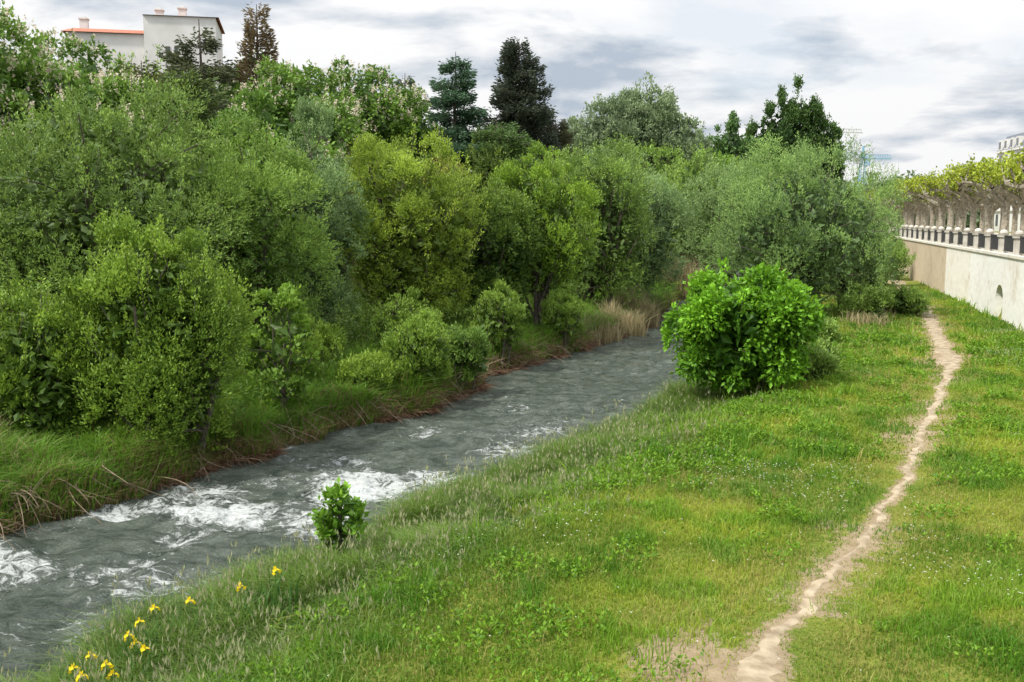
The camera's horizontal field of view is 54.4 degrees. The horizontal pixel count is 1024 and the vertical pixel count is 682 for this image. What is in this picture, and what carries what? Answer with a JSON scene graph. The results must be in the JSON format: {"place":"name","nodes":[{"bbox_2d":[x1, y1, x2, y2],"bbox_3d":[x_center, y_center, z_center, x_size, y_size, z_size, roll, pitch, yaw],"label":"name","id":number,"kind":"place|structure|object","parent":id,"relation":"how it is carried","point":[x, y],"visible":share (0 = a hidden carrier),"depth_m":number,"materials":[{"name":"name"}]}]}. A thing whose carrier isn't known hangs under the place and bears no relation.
{"place":"outdoors","nodes":[
{"label":"outdoors","id":0,"kind":"place"},
{"bbox_2d":[0,267,750,681],"bbox_3d":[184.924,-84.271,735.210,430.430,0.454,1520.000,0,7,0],"label":"river water","id":1,"kind":"structure","parent":0,"point":[56,575],"depth_m":21.50,"materials":[{"name":"grey liquid"}]},
{"bbox_2d":[0,0,1023,187],"label":"sky","id":2,"kind":"structure","parent":0,"point":[929,84],"materials":[{"name":"grey"}]},
{"bbox_2d":[2,231,1023,681],"bbox_3d":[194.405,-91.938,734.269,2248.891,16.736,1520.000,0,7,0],"label":"ground","id":3,"kind":"structure","parent":0,"point":[720,663],"depth_m":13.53,"materials":[{"name":"green plant"}]},
{"bbox_2d":[0,0,63,123],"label":"horse chestnut tree","id":4,"kind":"object","parent":3,"relation":"on","point":[18,37],"visible":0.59,"depth_m":41.71,"materials":[{"name":"green plant"}]},
{"bbox_2d":[0,150,83,316],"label":"willow tree","id":5,"kind":"object","parent":3,"relation":"on","point":[21,270],"visible":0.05,"depth_m":30.51,"materials":[{"name":"green plant"}]},
{"bbox_2d":[0,270,113,438],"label":"alder tree","id":6,"kind":"object","parent":3,"relation":"on","point":[33,370],"visible":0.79,"depth_m":22.28,"materials":[{"name":"green plant"}]},
{"bbox_2d":[7,26,129,108],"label":"horse chestnut tree","id":7,"kind":"object","parent":3,"relation":"on","point":[92,71],"visible":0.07,"depth_m":54.01,"materials":[{"name":"green plant"}]},
{"bbox_2d":[0,55,154,197],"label":"horse chestnut tree","id":8,"kind":"object","parent":3,"relation":"on","point":[6,102],"visible":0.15,"depth_m":42.47,"materials":[{"name":"green plant"}]},
{"bbox_2d":[0,43,261,342],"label":"willow tree","id":9,"kind":"object","parent":3,"relation":"on","point":[92,191],"visible":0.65,"depth_m":28.51,"materials":[{"name":"green plant"}]},
{"bbox_2d":[103,630,163,675],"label":"yellow iris","id":10,"kind":"object","parent":3,"relation":"on","point":[133,636],"visible":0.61,"depth_m":12.33,"materials":[{"name":"green plant"}]},
{"bbox_2d":[109,617,170,666],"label":"yellow iris","id":11,"kind":"object","parent":3,"relation":"on","point":[137,621],"visible":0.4,"depth_m":12.51,"materials":[{"name":"green plant"}]},
{"bbox_2d":[65,15,222,88],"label":"walls","id":12,"kind":"structure","parent":3,"relation":"on","point":[163,30],"depth_m":89.38,"materials":[{"name":"white paint"}]},
{"bbox_2d":[61,14,224,33],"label":"roof","id":13,"kind":"structure","parent":12,"relation":"on","point":[122,31],"depth_m":90.87,"materials":[{"name":"tile"}]},
{"bbox_2d":[78,5,186,31],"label":"chimneys","id":14,"kind":"object","parent":13,"relation":"on","point":[84,20],"visible":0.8,"depth_m":93.82,"materials":[{"name":"white paint"}]},
{"bbox_2d":[116,643,174,680],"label":"yellow iris","id":15,"kind":"object","parent":3,"relation":"on","point":[150,665],"visible":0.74,"depth_m":12.05,"materials":[{"name":"green plant"}]},
{"bbox_2d":[118,604,181,652],"bbox_3d":[-4.491,3.826,12.954,0.663,0.955,1.230,3,8,25],"label":"yellow iris","id":16,"kind":"object","parent":3,"relation":"on","point":[143,631],"visible":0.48,"depth_m":12.76,"materials":[{"name":"green plant"}]},
{"bbox_2d":[53,201,262,464],"bbox_3d":[-8.246,-0.233,23.363,4.592,6.055,4.484,0,7,0],"label":"alder tree","id":17,"kind":"object","parent":3,"relation":"on","point":[164,343],"visible":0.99,"depth_m":22.49,"materials":[{"name":"green plant"}]},
{"bbox_2d":[100,65,215,176],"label":"horse chestnut tree","id":18,"kind":"object","parent":3,"relation":"on","point":[141,84],"visible":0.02,"depth_m":47.70,"materials":[{"name":"green plant"}]},
{"bbox_2d":[113,60,220,136],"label":"tree","id":19,"kind":"object","parent":3,"relation":"on","point":[142,73],"visible":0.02,"depth_m":54.41,"materials":[{"name":"green plant"}]},
{"bbox_2d":[128,68,231,169],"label":"pine tree","id":20,"kind":"object","parent":3,"relation":"on","point":[199,84],"visible":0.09,"depth_m":48.27,"materials":[{"name":"green plant"}]},
{"bbox_2d":[158,19,237,135],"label":"pine tree","id":21,"kind":"object","parent":3,"relation":"on","point":[225,73],"visible":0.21,"depth_m":55.11,"materials":[{"name":"green plant"}]},
{"bbox_2d":[209,582,273,627],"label":"yellow iris","id":22,"kind":"object","parent":3,"relation":"on","point":[240,608],"visible":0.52,"depth_m":13.52,"materials":[{"name":"green plant"}]},
{"bbox_2d":[145,104,345,359],"bbox_3d":[-9.089,-3.330,33.055,6.973,9.043,7.548,0,7,0],"label":"willow tree","id":23,"kind":"object","parent":3,"relation":"on","point":[262,271],"visible":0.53,"depth_m":32.55,"materials":[{"name":"green plant"}]},
{"bbox_2d":[231,1,285,102],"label":"pine tree","id":24,"kind":"object","parent":3,"relation":"on","point":[250,33],"visible":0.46,"depth_m":57.05,"materials":[{"name":"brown plant"}]},
{"bbox_2d":[213,332,308,378],"bbox_3d":[-7.572,0.659,29.995,2.926,2.117,2.631,0,7,0],"label":"bank shrub","id":25,"kind":"object","parent":3,"relation":"on","point":[269,346],"visible":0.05,"depth_m":29.67,"materials":[{"name":"green plant"}]},
{"bbox_2d":[182,80,350,253],"bbox_3d":[-11.964,-7.377,48.293,8.281,10.356,7.988,5,8,34],"label":"horse chestnut tree","id":26,"kind":"object","parent":3,"relation":"on","point":[263,97],"visible":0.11,"depth_m":47.37,"materials":[{"name":"green plant"}]},
{"bbox_2d":[240,565,303,613],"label":"yellow iris","id":27,"kind":"object","parent":3,"relation":"on","point":[284,590],"visible":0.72,"depth_m":13.95,"materials":[{"name":"green plant"}]},
{"bbox_2d":[234,281,322,408],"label":"poplar tree","id":28,"kind":"object","parent":3,"relation":"on","point":[279,384],"visible":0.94,"depth_m":26.95,"materials":[{"name":"green plant"}]},
{"bbox_2d":[213,54,367,178],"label":"horse chestnut tree","id":29,"kind":"object","parent":3,"relation":"on","point":[286,95],"visible":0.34,"depth_m":55.02,"materials":[{"name":"green plant"}]},
{"bbox_2d":[266,311,347,370],"bbox_3d":[-6.651,0.253,31.794,2.878,2.498,2.520,4,8,29],"label":"bank shrub","id":30,"kind":"object","parent":3,"relation":"on","point":[325,337],"visible":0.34,"depth_m":31.42,"materials":[{"name":"green plant"}]},
{"bbox_2d":[0,265,621,454],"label":"undergrowth","id":31,"kind":"object","parent":3,"relation":"on","point":[364,327],"visible":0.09,"depth_m":41.76,"materials":[{"name":"green plant"}]},
{"bbox_2d":[263,92,377,345],"bbox_3d":[-7.552,-4.402,37.724,4.894,9.887,4.344,0,7,0],"label":"willow tree","id":32,"kind":"object","parent":3,"relation":"on","point":[338,220],"visible":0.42,"depth_m":37.29,"materials":[{"name":"green plant"}]},
{"bbox_2d":[0,307,663,549],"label":"dead bank brush","id":33,"kind":"object","parent":3,"relation":"on","point":[464,394],"visible":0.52,"depth_m":27.17,"materials":[{"name":"brown plant"}]},
{"bbox_2d":[307,476,370,554],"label":"mulberry sapling","id":34,"kind":"object","parent":3,"relation":"on","point":[326,523],"visible":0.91,"depth_m":16.27,"materials":[{"name":"green plant"}]},
{"bbox_2d":[0,278,684,535],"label":"bank grass","id":35,"kind":"structure","parent":3,"relation":"on","point":[68,455],"depth_m":24.24,"materials":[{"name":"green plant"}]},
{"bbox_2d":[303,55,431,239],"bbox_3d":[-10.243,-12.028,65.510,10.049,13.108,9.470,0,7,0],"label":"horse chestnut tree","id":36,"kind":"object","parent":3,"relation":"on","point":[383,105],"visible":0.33,"depth_m":63.04,"materials":[{"name":"green plant"}]},
{"bbox_2d":[336,348,398,392],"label":"bank shrub","id":37,"kind":"object","parent":3,"relation":"on","point":[355,369],"visible":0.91,"depth_m":29.79,"materials":[{"name":"green plant"}]},
{"bbox_2d":[0,364,800,681],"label":"tall bank grass","id":38,"kind":"structure","parent":3,"relation":"on","point":[398,530],"depth_m":14.99,"materials":[{"name":"green plant"}]},
{"bbox_2d":[360,98,444,211],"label":"horse chestnut tree","id":39,"kind":"object","parent":3,"relation":"on","point":[414,110],"visible":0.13,"depth_m":64.42,"materials":[{"name":"green plant"}]},
{"bbox_2d":[369,286,444,351],"bbox_3d":[-3.601,-0.323,34.181,2.545,3.265,2.499,0,7,0],"label":"bank shrub","id":40,"kind":"object","parent":3,"relation":"on","point":[406,307],"visible":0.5,"depth_m":33.84,"materials":[{"name":"green plant"}]},
{"bbox_2d":[325,123,491,324],"bbox_3d":[-4.182,-4.281,40.742,7.231,9.009,6.387,-6,9,-39],"label":"willow tree","id":41,"kind":"object","parent":3,"relation":"on","point":[407,247],"visible":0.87,"depth_m":39.65,"materials":[{"name":"green plant"}]},
{"bbox_2d":[379,307,458,389],"bbox_3d":[-2.898,0.412,31.188,2.549,2.991,2.298,0,7,0],"label":"bank shrub","id":42,"kind":"object","parent":3,"relation":"on","point":[419,344],"visible":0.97,"depth_m":30.66,"materials":[{"name":"green plant"}]},
{"bbox_2d":[421,52,497,168],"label":"cedar tree","id":43,"kind":"object","parent":3,"relation":"on","point":[457,95],"visible":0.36,"depth_m":71.52,"materials":[{"name":"green plant"}]},
{"bbox_2d":[441,321,492,392],"bbox_3d":[-1.626,0.754,33.559,2.053,2.944,1.905,0,7,0],"label":"bank shrub","id":44,"kind":"object","parent":3,"relation":"on","point":[471,352],"visible":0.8,"depth_m":33.10,"materials":[{"name":"green plant"}]},
{"bbox_2d":[435,119,542,193],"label":"broadleaf tree","id":45,"kind":"object","parent":3,"relation":"on","point":[505,134],"visible":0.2,"depth_m":69.51,"materials":[{"name":"green plant"}]},
{"bbox_2d":[431,168,550,320],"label":"alder tree","id":46,"kind":"object","parent":3,"relation":"on","point":[496,253],"visible":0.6,"depth_m":42.81,"materials":[{"name":"green plant"}]},
{"bbox_2d":[456,139,530,264],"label":"woodland tree","id":47,"kind":"object","parent":3,"relation":"on","point":[497,151],"visible":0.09,"depth_m":67.63,"materials":[{"name":"green plant"}]},
{"bbox_2d":[467,278,528,366],"bbox_3d":[-0.533,-0.721,38.910,2.461,3.514,2.327,0,7,0],"label":"bank shrub","id":48,"kind":"object","parent":3,"relation":"on","point":[500,323],"visible":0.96,"depth_m":38.66,"materials":[{"name":"green plant"}]},
{"bbox_2d":[477,36,562,162],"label":"fir tree","id":49,"kind":"object","parent":3,"relation":"on","point":[533,118],"visible":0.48,"depth_m":74.32,"materials":[{"name":"green plant"}]},
{"bbox_2d":[488,139,604,327],"bbox_3d":[1.498,-4.541,45.290,5.449,9.114,5.315,0,7,0],"label":"alder tree","id":50,"kind":"object","parent":3,"relation":"on","point":[546,192],"visible":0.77,"depth_m":44.54,"materials":[{"name":"green plant"}]},
{"bbox_2d":[539,290,586,353],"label":"bank shrub","id":51,"kind":"object","parent":3,"relation":"on","point":[564,313],"visible":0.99,"depth_m":43.64,"materials":[{"name":"green plant"}]},
{"bbox_2d":[544,119,585,159],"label":"fir tree","id":52,"kind":"object","parent":3,"relation":"on","point":[565,136],"visible":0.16,"depth_m":77.40,"materials":[{"name":"green plant"}]},
{"bbox_2d":[553,111,598,152],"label":"tall willow tree","id":53,"kind":"object","parent":3,"relation":"on","point":[573,119],"visible":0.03,"depth_m":112.96,"materials":[{"name":"green plant"}]},
{"bbox_2d":[535,132,659,307],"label":"willow tree","id":54,"kind":"object","parent":3,"relation":"on","point":[616,215],"visible":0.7,"depth_m":52.58,"materials":[{"name":"green plant"}]},
{"bbox_2d":[582,305,624,343],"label":"dry reeds","id":55,"kind":"object","parent":3,"relation":"on","point":[612,335],"visible":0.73,"depth_m":48.56,"materials":[{"name":"beige plant"}]},
{"bbox_2d":[578,139,652,185],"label":"woodland tree","id":56,"kind":"object","parent":3,"relation":"on","point":[590,152],"visible":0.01,"depth_m":81.65,"materials":[{"name":"green plant"}]},
{"bbox_2d":[565,91,666,170],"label":"tall willow tree","id":57,"kind":"object","parent":3,"relation":"on","point":[623,122],"visible":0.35,"depth_m":107.66,"materials":[{"name":"green plant"}]},
{"bbox_2d":[590,296,658,336],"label":"dry reeds","id":58,"kind":"object","parent":3,"relation":"on","point":[636,327],"visible":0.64,"depth_m":50.89,"materials":[{"name":"beige plant"}]},
{"bbox_2d":[606,284,670,327],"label":"dry reeds","id":59,"kind":"object","parent":3,"relation":"on","point":[655,320],"visible":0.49,"depth_m":54.79,"materials":[{"name":"beige plant"}]},
{"bbox_2d":[592,159,694,299],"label":"willow tree","id":60,"kind":"object","parent":3,"relation":"on","point":[653,262],"visible":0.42,"depth_m":58.84,"materials":[{"name":"green plant"}]},
{"bbox_2d":[605,70,690,171],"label":"tall willow tree","id":61,"kind":"object","parent":3,"relation":"on","point":[662,106],"visible":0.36,"depth_m":109.25,"materials":[{"name":"green plant"}]},
{"bbox_2d":[609,165,699,258],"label":"willow tree","id":62,"kind":"object","parent":3,"relation":"on","point":[676,230],"visible":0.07,"depth_m":74.62,"materials":[{"name":"green plant"}]},
{"bbox_2d":[616,139,693,270],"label":"woodland tree","id":63,"kind":"object","parent":3,"relation":"on","point":[661,151],"visible":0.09,"depth_m":89.96,"materials":[{"name":"green plant"}]},
{"bbox_2d":[327,323,1022,675],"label":"daisies","id":64,"kind":"object","parent":3,"relation":"on","point":[807,488],"visible":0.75,"depth_m":17.91,"materials":[{"name":"white plant"}]},
{"bbox_2d":[661,251,705,299],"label":"dry reeds","id":65,"kind":"object","parent":3,"relation":"on","point":[685,276],"visible":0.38,"depth_m":74.27,"materials":[{"name":"beige plant"}]},
{"bbox_2d":[655,111,717,263],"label":"tall willow tree","id":66,"kind":"object","parent":3,"relation":"on","point":[684,142],"visible":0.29,"depth_m":108.65,"materials":[{"name":"green plant"}]},
{"bbox_2d":[655,144,734,270],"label":"woodland tree","id":67,"kind":"object","parent":3,"relation":"on","point":[699,164],"visible":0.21,"depth_m":78.59,"materials":[{"name":"green plant"}]},
{"bbox_2d":[674,143,739,276],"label":"woodland tree","id":68,"kind":"object","parent":3,"relation":"on","point":[720,156],"visible":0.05,"depth_m":95.24,"materials":[{"name":"green plant"}]},
{"bbox_2d":[706,124,731,267],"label":"lombardy poplar tree","id":69,"kind":"object","parent":3,"relation":"on","point":[718,143],"visible":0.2,"depth_m":119.36,"materials":[{"name":"green plant"}]},
{"bbox_2d":[675,155,783,285],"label":"willow tree","id":70,"kind":"object","parent":3,"relation":"on","point":[711,196],"visible":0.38,"depth_m":65.17,"materials":[{"name":"green plant"}]},
{"bbox_2d":[721,110,744,260],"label":"lombardy poplar tree","id":71,"kind":"object","parent":3,"relation":"on","point":[732,126],"visible":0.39,"depth_m":119.38,"materials":[{"name":"green plant"}]},
{"bbox_2d":[659,257,829,393],"bbox_3d":[6.925,-0.319,30.048,4.960,4.460,4.405,0,7,0],"label":"elder bush","id":72,"kind":"object","parent":3,"relation":"on","point":[739,334],"visible":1,"depth_m":28.95,"materials":[{"name":"green plant"}]},
{"bbox_2d":[734,134,762,186],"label":"lombardy poplar tree","id":73,"kind":"object","parent":3,"relation":"on","point":[743,141],"visible":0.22,"depth_m":119.28,"materials":[{"name":"green plant"}]},
{"bbox_2d":[756,98,778,229],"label":"lombardy poplar tree","id":74,"kind":"object","parent":3,"relation":"on","point":[769,110],"visible":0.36,"depth_m":126.96,"materials":[{"name":"green plant"}]},
{"bbox_2d":[762,120,797,175],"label":"lombardy poplar tree","id":75,"kind":"object","parent":3,"relation":"on","point":[786,133],"visible":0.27,"depth_m":126.11,"materials":[{"name":"green plant"}]},
{"bbox_2d":[768,84,793,175],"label":"lombardy poplar tree","id":76,"kind":"object","parent":3,"relation":"on","point":[782,95],"visible":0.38,"depth_m":126.97,"materials":[{"name":"green plant"}]},
{"bbox_2d":[782,73,810,152],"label":"lombardy poplar tree","id":77,"kind":"object","parent":3,"relation":"on","point":[796,114],"visible":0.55,"depth_m":126.60,"materials":[{"name":"green plant"}]},
{"bbox_2d":[694,129,913,316],"bbox_3d":[14.730,-5.677,50.501,10.517,10.208,9.339,0,7,0],"label":"willow tree","id":78,"kind":"object","parent":3,"relation":"on","point":[805,246],"visible":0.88,"depth_m":48.83,"materials":[{"name":"green plant"}]},
{"bbox_2d":[794,123,827,175],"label":"lombardy poplar tree","id":79,"kind":"object","parent":3,"relation":"on","point":[813,136],"visible":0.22,"depth_m":126.52,"materials":[{"name":"green plant"}]},
{"bbox_2d":[800,93,825,175],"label":"lombardy poplar tree","id":80,"kind":"object","parent":3,"relation":"on","point":[815,107],"visible":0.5,"depth_m":126.58,"materials":[{"name":"green plant"}]},
{"bbox_2d":[796,316,842,341],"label":"riverside shrub","id":81,"kind":"object","parent":3,"relation":"on","point":[831,330],"visible":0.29,"depth_m":39.52,"materials":[{"name":"green plant"}]},
{"bbox_2d":[799,342,842,379],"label":"riverside shrub","id":82,"kind":"object","parent":3,"relation":"on","point":[823,361],"visible":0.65,"depth_m":30.64,"materials":[{"name":"green plant"}]},
{"bbox_2d":[812,112,838,191],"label":"lombardy poplar tree","id":83,"kind":"object","parent":3,"relation":"on","point":[822,122],"visible":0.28,"depth_m":126.99,"materials":[{"name":"green plant"}]},
{"bbox_2d":[825,120,846,182],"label":"lombardy poplar tree","id":84,"kind":"object","parent":3,"relation":"on","point":[838,132],"visible":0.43,"depth_m":127.34,"materials":[{"name":"green plant"}]},
{"bbox_2d":[815,180,904,308],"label":"willow tree","id":85,"kind":"object","parent":3,"relation":"on","point":[869,267],"visible":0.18,"depth_m":53.06,"materials":[{"name":"green plant"}]},
{"bbox_2d":[833,279,894,321],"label":"riverside shrub","id":86,"kind":"object","parent":3,"relation":"on","point":[868,299],"visible":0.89,"depth_m":48.44,"materials":[{"name":"green plant"}]},
{"bbox_2d":[840,308,893,326],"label":"dry reeds","id":87,"kind":"object","parent":3,"relation":"on","point":[866,320],"visible":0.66,"depth_m":46.98,"materials":[{"name":"beige plant"}]},
{"bbox_2d":[869,237,915,285],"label":"riverside shrub","id":88,"kind":"object","parent":3,"relation":"on","point":[898,255],"visible":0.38,"depth_m":72.84,"materials":[{"name":"green plant"}]},
{"bbox_2d":[879,284,931,316],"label":"riverside shrub","id":89,"kind":"object","parent":3,"relation":"on","point":[914,299],"visible":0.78,"depth_m":51.50,"materials":[{"name":"green plant"}]},
{"bbox_2d":[851,170,984,229],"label":"distant trees","id":90,"kind":"object","parent":3,"relation":"on","point":[968,213],"visible":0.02,"depth_m":183.61,"materials":[{"name":"green plant"}]},
{"bbox_2d":[870,234,1023,330],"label":"retaining wall","id":91,"kind":"structure","parent":3,"relation":"on","point":[993,281],"depth_m":56.27,"materials":[{"name":"concrete"}]},
{"bbox_2d":[881,224,1023,254],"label":"promenade balustrade","id":92,"kind":"object","parent":91,"relation":"on","point":[1002,242],"visible":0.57,"depth_m":59.29,"materials":[{"name":"stone"}]},
{"bbox_2d":[734,274,961,681],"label":"dirt path","id":93,"kind":"structure","parent":0,"point":[757,666],"depth_m":14.45,"materials":[{"name":"beige soil"}]},
{"bbox_2d":[944,230,1012,252],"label":"promenade pavement","id":94,"kind":"structure","parent":0,"point":[984,248],"depth_m":71.65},
{"bbox_2d":[901,180,945,229],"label":"plane tree","id":95,"kind":"object","parent":94,"relation":"on","point":[931,208],"visible":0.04,"depth_m":97.76,"materials":[{"name":"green plant"}]},
{"bbox_2d":[898,172,949,230],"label":"plane tree","id":96,"kind":"object","parent":94,"relation":"on","point":[938,204],"visible":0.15,"depth_m":92.40,"materials":[{"name":"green plant"}]},
{"bbox_2d":[914,176,957,230],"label":"plane tree","id":97,"kind":"object","parent":94,"relation":"on","point":[951,205],"visible":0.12,"depth_m":87.24,"materials":[{"name":"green plant"}]},
{"bbox_2d":[915,166,980,231],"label":"plane tree","id":98,"kind":"object","parent":94,"relation":"on","point":[958,200],"visible":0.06,"depth_m":81.69,"materials":[{"name":"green plant"}]},
{"bbox_2d":[932,162,993,232],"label":"plane tree","id":99,"kind":"object","parent":94,"relation":"on","point":[964,195],"visible":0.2,"depth_m":76.37,"materials":[{"name":"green plant"}]},
{"bbox_2d":[944,153,996,233],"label":"plane tree","id":100,"kind":"object","parent":94,"relation":"on","point":[987,199],"visible":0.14,"depth_m":70.92,"materials":[{"name":"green plant"}]},
{"bbox_2d":[952,149,1020,234],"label":"plane tree","id":101,"kind":"object","parent":94,"relation":"on","point":[1006,200],"visible":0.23,"depth_m":65.64,"materials":[{"name":"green plant"}]},
{"bbox_2d":[970,152,1023,231],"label":"plane tree","id":102,"kind":"object","parent":94,"relation":"on","point":[995,182],"visible":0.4,"depth_m":59.45,"materials":[{"name":"green plant"}]},
{"bbox_2d":[995,156,1023,188],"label":"plane tree","id":103,"kind":"object","parent":94,"relation":"on","point":[1012,181],"visible":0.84,"depth_m":55.78,"materials":[{"name":"green plant"}]},
{"bbox_2d":[994,146,1023,231],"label":"walls","id":104,"kind":"structure","parent":0,"point":[998,211],"depth_m":148.70,"materials":[{"name":"white paint"}]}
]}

